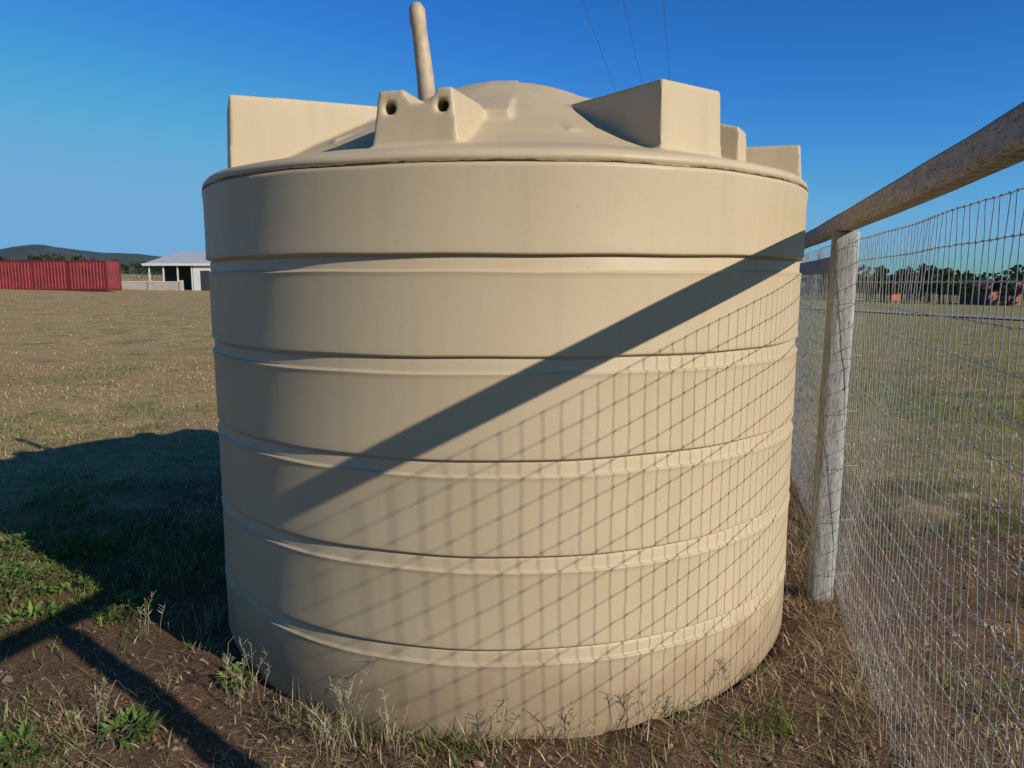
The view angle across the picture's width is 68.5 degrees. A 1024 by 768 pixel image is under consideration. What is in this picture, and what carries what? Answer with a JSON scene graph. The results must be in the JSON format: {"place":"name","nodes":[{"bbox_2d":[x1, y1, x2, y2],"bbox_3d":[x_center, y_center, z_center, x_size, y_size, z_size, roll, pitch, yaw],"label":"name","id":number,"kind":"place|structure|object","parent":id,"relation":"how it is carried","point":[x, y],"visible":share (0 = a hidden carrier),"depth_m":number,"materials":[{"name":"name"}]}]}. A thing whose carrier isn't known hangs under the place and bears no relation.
{"place":"outdoors","nodes":[
{"label":"outdoors","id":0,"kind":"place"},
{"bbox_2d":[0,244,945,294],"bbox_3d":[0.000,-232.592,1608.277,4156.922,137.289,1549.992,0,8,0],"label":"hills","id":1,"kind":"structure","parent":0,"point":[23,252],"depth_m":1569.67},
{"bbox_2d":[0,274,1023,767],"bbox_3d":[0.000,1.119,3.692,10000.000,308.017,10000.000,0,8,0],"label":"ground","id":2,"kind":"structure","parent":0,"point":[164,644],"depth_m":4.16,"materials":[{"name":"brown soil"}]},
{"bbox_2d":[0,721,47,767],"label":"broadleaf weed","id":3,"kind":"object","parent":2,"relation":"on","point":[4,739],"visible":0.98,"depth_m":2.55,"materials":[{"name":"green plant"}]},
{"bbox_2d":[0,599,75,643],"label":"broadleaf weed","id":4,"kind":"object","parent":2,"relation":"on","point":[4,619],"visible":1,"depth_m":3.54,"materials":[{"name":"green plant"}]},
{"bbox_2d":[0,559,85,608],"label":"broadleaf weed","id":5,"kind":"object","parent":2,"relation":"on","point":[17,570],"visible":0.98,"depth_m":3.93,"materials":[{"name":"green plant"}]},
{"bbox_2d":[0,524,91,565],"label":"broadleaf weed","id":6,"kind":"object","parent":2,"relation":"on","point":[25,534],"visible":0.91,"depth_m":4.43,"materials":[{"name":"green plant"}]},
{"bbox_2d":[0,260,121,290],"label":"red shipping container","id":7,"kind":"object","parent":2,"relation":"on","point":[80,275],"visible":1,"depth_m":64.40,"materials":[{"name":"metal"}]},
{"bbox_2d":[40,574,105,607],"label":"broadleaf weed","id":8,"kind":"object","parent":2,"relation":"on","point":[87,582],"visible":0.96,"depth_m":3.87,"materials":[{"name":"green plant"}]},
{"bbox_2d":[35,528,120,566],"bbox_3d":[-2.539,0.945,4.428,0.462,0.126,0.446,5,9,32],"label":"broadleaf weed","id":9,"kind":"object","parent":2,"relation":"on","point":[69,538],"visible":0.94,"depth_m":4.43,"materials":[{"name":"green plant"}]},
{"bbox_2d":[45,676,115,738],"bbox_3d":[-1.519,1.138,2.665,0.243,0.231,0.137,-2,8,-14],"label":"seeding grass tuft","id":10,"kind":"object","parent":2,"relation":"on","point":[105,699],"visible":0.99,"depth_m":2.68,"materials":[{"name":"plant"}]},
{"bbox_2d":[85,589,161,624],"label":"broadleaf weed","id":11,"kind":"object","parent":2,"relation":"on","point":[132,595],"visible":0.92,"depth_m":3.65,"materials":[{"name":"green plant"}]},
{"bbox_2d":[96,702,167,751],"bbox_3d":[-1.348,1.211,2.676,0.224,0.094,0.243,-7,11,-42],"label":"broadleaf weed","id":12,"kind":"object","parent":2,"relation":"on","point":[150,720],"visible":0.99,"depth_m":2.68,"materials":[{"name":"green plant"}]},
{"bbox_2d":[147,280,151,289],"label":"pier","id":13,"kind":"structure","parent":2,"relation":"on","point":[149,284],"depth_m":76.24,"materials":[{"name":"white concrete"}]},
{"bbox_2d":[136,590,164,634],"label":"seeding grass tuft","id":14,"kind":"object","parent":2,"relation":"on","point":[140,612],"visible":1,"depth_m":3.43,"materials":[{"name":"beige plant"}]},
{"bbox_2d":[122,282,179,290],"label":"wall","id":15,"kind":"structure","parent":2,"relation":"on","point":[173,286],"depth_m":76.35,"materials":[{"name":"white concrete"}]},
{"bbox_2d":[121,281,178,281],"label":"capping","id":16,"kind":"object","parent":15,"relation":"on","point":[151,281],"visible":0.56,"depth_m":76.26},
{"bbox_2d":[142,252,211,290],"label":"farm shed","id":17,"kind":"structure","parent":2,"relation":"on","point":[191,270],"depth_m":79.74,"materials":[{"name":"metal"}]},
{"bbox_2d":[200,271,209,290],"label":"door","id":18,"kind":"structure","parent":17,"relation":"in","point":[205,286],"depth_m":79.51,"materials":[{"name":"grey metal"}]},
{"bbox_2d":[179,280,183,290],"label":"pier","id":19,"kind":"structure","parent":2,"relation":"on","point":[181,285],"depth_m":76.29,"materials":[{"name":"white concrete"}]},
{"bbox_2d":[214,658,262,693],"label":"broadleaf weed","id":20,"kind":"object","parent":2,"relation":"on","point":[237,666],"visible":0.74,"depth_m":3.00,"materials":[{"name":"green plant"}]},
{"bbox_2d":[217,636,270,708],"bbox_3d":[-1.015,1.086,2.850,0.182,0.256,0.172,6,10,35],"label":"seeding grass tuft","id":21,"kind":"object","parent":2,"relation":"on","point":[243,666],"visible":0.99,"depth_m":2.83,"materials":[{"name":"beige plant"}]},
{"bbox_2d":[305,702,353,762],"bbox_3d":[-0.612,1.179,2.523,0.162,0.184,0.107,2,8,17],"label":"seeding grass tuft","id":22,"kind":"object","parent":2,"relation":"on","point":[333,729],"visible":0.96,"depth_m":2.52,"materials":[{"name":"plant"}]},
{"bbox_2d":[297,658,376,753],"bbox_3d":[-0.591,1.109,2.567,0.275,0.307,0.168,-3,8,-18],"label":"seeding grass tuft","id":23,"kind":"object","parent":2,"relation":"on","point":[340,697],"visible":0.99,"depth_m":2.58,"materials":[{"name":"beige plant"}]},
{"bbox_2d":[376,687,417,754],"bbox_3d":[-0.403,1.142,2.520,0.179,0.209,0.095,8,11,44],"label":"seeding grass tuft","id":24,"kind":"object","parent":2,"relation":"on","point":[387,715],"visible":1,"depth_m":2.53,"materials":[{"name":"beige plant"}]},
{"bbox_2d":[202,2,807,740],"bbox_3d":[-0.031,-0.311,3.764,2.760,3.013,2.758,0,8,0],"label":"plastic water tank","id":25,"kind":"object","parent":2,"relation":"on","point":[504,382],"visible":1,"depth_m":2.58,"materials":[{"name":"beige plastic"}]},
{"bbox_2d":[487,698,525,763],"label":"seeding grass tuft","id":26,"kind":"object","parent":2,"relation":"on","point":[497,721],"visible":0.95,"depth_m":2.54,"materials":[{"name":"beige plant"}]},
{"bbox_2d":[181,554,836,765],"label":"tank edge grass","id":27,"kind":"structure","parent":2,"relation":"on","point":[362,738],"depth_m":2.65,"materials":[{"name":"beige"}]},
{"bbox_2d":[0,254,1023,305],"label":"distant trees","id":28,"kind":"object","parent":2,"relation":"on","point":[155,270],"visible":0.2,"depth_m":123.75,"materials":[{"name":"green plant"}]},
{"bbox_2d":[0,528,1023,767],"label":"soil clods","id":29,"kind":"object","parent":2,"relation":"on","point":[478,764],"visible":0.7,"depth_m":2.75,"materials":[{"name":"brown soil"}]},
{"bbox_2d":[561,703,598,760],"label":"seeding grass tuft","id":30,"kind":"object","parent":2,"relation":"on","point":[585,737],"visible":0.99,"depth_m":2.52,"materials":[{"name":"beige plant"}]},
{"bbox_2d":[603,688,648,741],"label":"seeding grass tuft","id":31,"kind":"object","parent":2,"relation":"on","point":[642,704],"visible":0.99,"depth_m":2.62,"materials":[{"name":"beige plant"}]},
{"bbox_2d":[666,692,712,728],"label":"seeding grass tuft","id":32,"kind":"object","parent":2,"relation":"on","point":[693,705],"visible":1,"depth_m":2.63,"materials":[{"name":"beige plant"}]},
{"bbox_2d":[716,657,752,708],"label":"seeding grass tuft","id":33,"kind":"object","parent":2,"relation":"on","point":[726,670],"visible":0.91,"depth_m":2.80,"materials":[{"name":"beige plant"}]},
{"bbox_2d":[845,627,896,698],"bbox_3d":[1.347,1.045,2.855,0.136,0.258,0.232,0,8,0],"label":"seeding grass tuft","id":34,"kind":"object","parent":2,"relation":"on","point":[867,655],"visible":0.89,"depth_m":2.85,"materials":[{"name":"beige plant"}]},
{"bbox_2d":[892,295,899,303],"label":"orange road sign","id":35,"kind":"object","parent":2,"relation":"on","point":[895,298],"visible":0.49,"depth_m":109.33,"materials":[{"name":"orange metal"}]},
{"bbox_2d":[790,102,1023,767],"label":"wire fence","id":36,"kind":"object","parent":2,"relation":"on","point":[995,146],"visible":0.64,"depth_m":2.60,"materials":[{"name":"grey metal"}]},
{"bbox_2d":[960,289,1023,305],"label":"walls","id":37,"kind":"structure","parent":2,"relation":"on","point":[994,299],"depth_m":124.38,"materials":[{"name":"brick"}]},
{"bbox_2d":[961,279,1021,288],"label":"roof","id":38,"kind":"structure","parent":37,"relation":"on","point":[988,286],"depth_m":126.10,"materials":[{"name":"grey metal"}]},
{"bbox_2d":[998,293,1006,299],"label":"window","id":39,"kind":"structure","parent":37,"relation":"attached to","point":[1002,297],"depth_m":124.17,"materials":[{"name":"black glass"}]},
{"bbox_2d":[1010,293,1015,304],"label":"door","id":40,"kind":"structure","parent":37,"relation":"attached to","point":[1011,298],"depth_m":124.24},
{"bbox_3d":[-7.660,0.260,-25.179,2.700,10.306,0.400,0,8,0],"label":"utility pole","id":41,"kind":"object","parent":2,"relation":"on","visible":0},
{"bbox_2d":[582,0,669,89],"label":"overhead power lines","id":42,"kind":"object","parent":41,"relation":"attached to","point":[632,40],"visible":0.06,"depth_m":24.37,"materials":[{"name":"black metal"}]},
{"bbox_2d":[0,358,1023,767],"bbox_3d":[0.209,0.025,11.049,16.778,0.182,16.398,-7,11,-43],"label":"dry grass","id":43,"kind":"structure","parent":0,"point":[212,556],"depth_m":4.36,"materials":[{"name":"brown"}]},
{"bbox_2d":[0,295,1023,397],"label":"dry grass","id":44,"kind":"structure","parent":0,"point":[213,346],"depth_m":17.64,"materials":[{"name":"brown plant"}]},
{"bbox_2d":[0,0,1023,278],"label":"sky","id":45,"kind":"structure","parent":0,"point":[113,113],"materials":[{"name":"blue"}]},
{"bbox_2d":[719,399,1007,767],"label":"fence line grass","id":46,"kind":"structure","parent":0,"point":[852,660],"depth_m":2.99,"materials":[{"name":"brown"}]},
{"bbox_2d":[803,307,1023,319],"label":"road","id":47,"kind":"structure","parent":0,"point":[980,316],"depth_m":54.38,"materials":[{"name":"grey asphalt"}]}
]}

